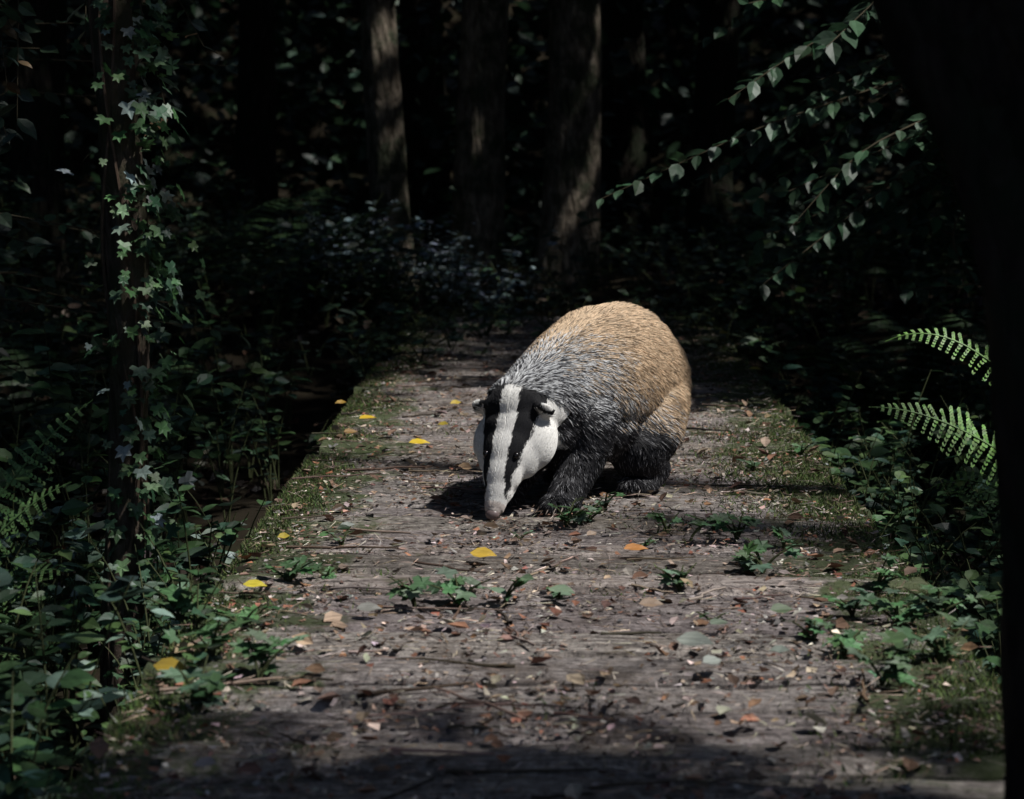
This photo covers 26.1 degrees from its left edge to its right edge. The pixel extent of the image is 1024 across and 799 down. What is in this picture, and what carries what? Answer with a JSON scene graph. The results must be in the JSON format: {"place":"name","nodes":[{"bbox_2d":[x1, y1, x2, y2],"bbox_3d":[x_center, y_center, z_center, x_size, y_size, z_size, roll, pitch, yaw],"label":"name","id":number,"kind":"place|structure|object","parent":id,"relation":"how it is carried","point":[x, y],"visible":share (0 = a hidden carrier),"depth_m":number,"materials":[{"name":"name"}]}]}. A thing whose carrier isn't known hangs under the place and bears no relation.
{"place":"outdoors","nodes":[
{"label":"outdoors","id":0,"kind":"place"},
{"bbox_2d":[0,0,1000,798],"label":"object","id":1,"kind":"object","parent":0,"point":[312,404],"depth_m":14.71,"materials":[{"name":"plant"}]},
{"bbox_2d":[0,399,92,662],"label":"fern","id":2,"kind":"object","parent":1,"relation":"on","point":[8,477],"visible":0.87,"depth_m":3.92,"materials":[{"name":"green plant"}]},
{"bbox_2d":[0,0,215,153],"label":"overhanging branch","id":3,"kind":"object","parent":1,"relation":"on","point":[26,126],"visible":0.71,"depth_m":4.39,"materials":[{"name":"green plant"}]},
{"bbox_2d":[0,19,249,384],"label":"bramble thicket","id":4,"kind":"object","parent":1,"relation":"on","point":[6,218],"visible":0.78,"depth_m":6.04,"materials":[{"name":"green plant"}]},
{"bbox_2d":[57,0,212,737],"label":"ivy covered tree","id":5,"kind":"object","parent":1,"relation":"on","point":[127,230],"visible":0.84,"depth_m":4.00,"materials":[{"name":"green plant"}]},
{"bbox_2d":[0,476,273,798],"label":"woodland herbs","id":6,"kind":"object","parent":1,"relation":"on","point":[71,674],"visible":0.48,"depth_m":3.66,"materials":[{"name":"green plant"}]},
{"bbox_2d":[234,0,284,260],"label":"woodland tree","id":7,"kind":"object","parent":1,"relation":"on","point":[256,140],"visible":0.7,"depth_m":12.69,"materials":[{"name":"brown plant"}]},
{"bbox_2d":[360,0,418,295],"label":"birch tree","id":8,"kind":"object","parent":1,"relation":"on","point":[386,147],"visible":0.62,"depth_m":10.73,"materials":[{"name":"brown plant"}]},
{"bbox_2d":[275,192,559,316],"bbox_3d":[-0.440,-0.583,9.398,1.288,0.603,1.108,0,7,1],"label":"elder bush","id":9,"kind":"object","parent":1,"relation":"on","point":[448,287],"visible":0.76,"depth_m":9.22,"materials":[{"name":"green plant"}]},
{"bbox_2d":[448,0,508,294],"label":"tree","id":10,"kind":"object","parent":1,"relation":"on","point":[479,178],"visible":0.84,"depth_m":10.80,"materials":[{"name":"brown plant"}]},
{"bbox_2d":[0,0,973,267],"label":"background foliage","id":11,"kind":"object","parent":1,"relation":"on","point":[654,12],"visible":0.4,"depth_m":13.89,"materials":[{"name":"green plant"}]},
{"bbox_2d":[0,187,992,473],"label":"fern","id":12,"kind":"object","parent":1,"relation":"on","point":[226,243],"visible":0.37,"depth_m":7.62,"materials":[{"name":"green plant"}]},
{"bbox_2d":[0,140,1001,798],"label":"undergrowth","id":13,"kind":"object","parent":1,"relation":"on","point":[174,451],"depth_m":7.79,"materials":[{"name":"green plant"}]},
{"bbox_2d":[0,265,1004,798],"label":"leaf litter","id":14,"kind":"object","parent":1,"relation":"on","point":[98,747],"visible":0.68,"depth_m":3.59,"materials":[{"name":"brown plant"}]},
{"bbox_2d":[69,316,1004,798],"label":"wooden boardwalk","id":15,"kind":"structure","parent":1,"relation":"on","point":[973,778],"depth_m":3.34,"materials":[{"name":"brown wood"}]},
{"bbox_2d":[153,330,792,670],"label":"fallen leaves","id":16,"kind":"object","parent":15,"relation":"on","point":[694,638],"visible":0.92,"depth_m":3.53,"materials":[{"name":"yellow plant"}]},
{"bbox_2d":[141,367,869,798],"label":"twigs","id":17,"kind":"object","parent":15,"relation":"on","point":[481,703],"visible":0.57,"depth_m":3.24,"materials":[{"name":"brown wood"}]},
{"bbox_2d":[48,313,1003,798],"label":"moss","id":18,"kind":"object","parent":15,"relation":"on","point":[124,729],"visible":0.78,"depth_m":4.28,"materials":[{"name":"green plant"}]},
{"bbox_2d":[141,441,976,712],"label":"ivy seedlings","id":19,"kind":"object","parent":15,"relation":"on","point":[179,604],"visible":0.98,"depth_m":3.52,"materials":[{"name":"green plant"}]},
{"bbox_2d":[472,301,692,519],"bbox_3d":[0.166,0.011,4.689,0.338,0.402,0.753,3,8,19],"label":"badger","id":20,"kind":"object","parent":15,"relation":"on","point":[574,402],"visible":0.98,"depth_m":4.55,"materials":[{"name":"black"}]},
{"bbox_2d":[524,0,601,296],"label":"birch tree","id":21,"kind":"object","parent":1,"relation":"on","point":[572,163],"visible":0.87,"depth_m":10.59,"materials":[{"name":"brown plant"}]},
{"bbox_2d":[600,0,657,254],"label":"woodland tree","id":22,"kind":"object","parent":1,"relation":"on","point":[624,148],"visible":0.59,"depth_m":13.77,"materials":[{"name":"brown plant"}]},
{"bbox_2d":[596,0,983,305],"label":"hazel bush","id":23,"kind":"object","parent":1,"relation":"on","point":[850,26],"visible":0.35,"depth_m":6.15,"materials":[{"name":"green plant"}]},
{"bbox_2d":[807,390,1001,684],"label":"verge herbs","id":24,"kind":"object","parent":1,"relation":"on","point":[987,631],"visible":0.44,"depth_m":4.86,"materials":[{"name":"green plant"}]},
{"bbox_2d":[869,328,999,537],"bbox_3d":[1.077,0.159,4.407,0.771,0.574,0.708,0,7,1],"label":"fern","id":25,"kind":"object","parent":1,"relation":"on","point":[960,431],"visible":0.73,"depth_m":4.31,"materials":[{"name":"green plant"}]},
{"bbox_2d":[871,0,1023,798],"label":"leaning tree","id":26,"kind":"object","parent":1,"relation":"on","point":[958,65],"visible":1,"depth_m":2.25,"materials":[{"name":"black plant"}]}
]}

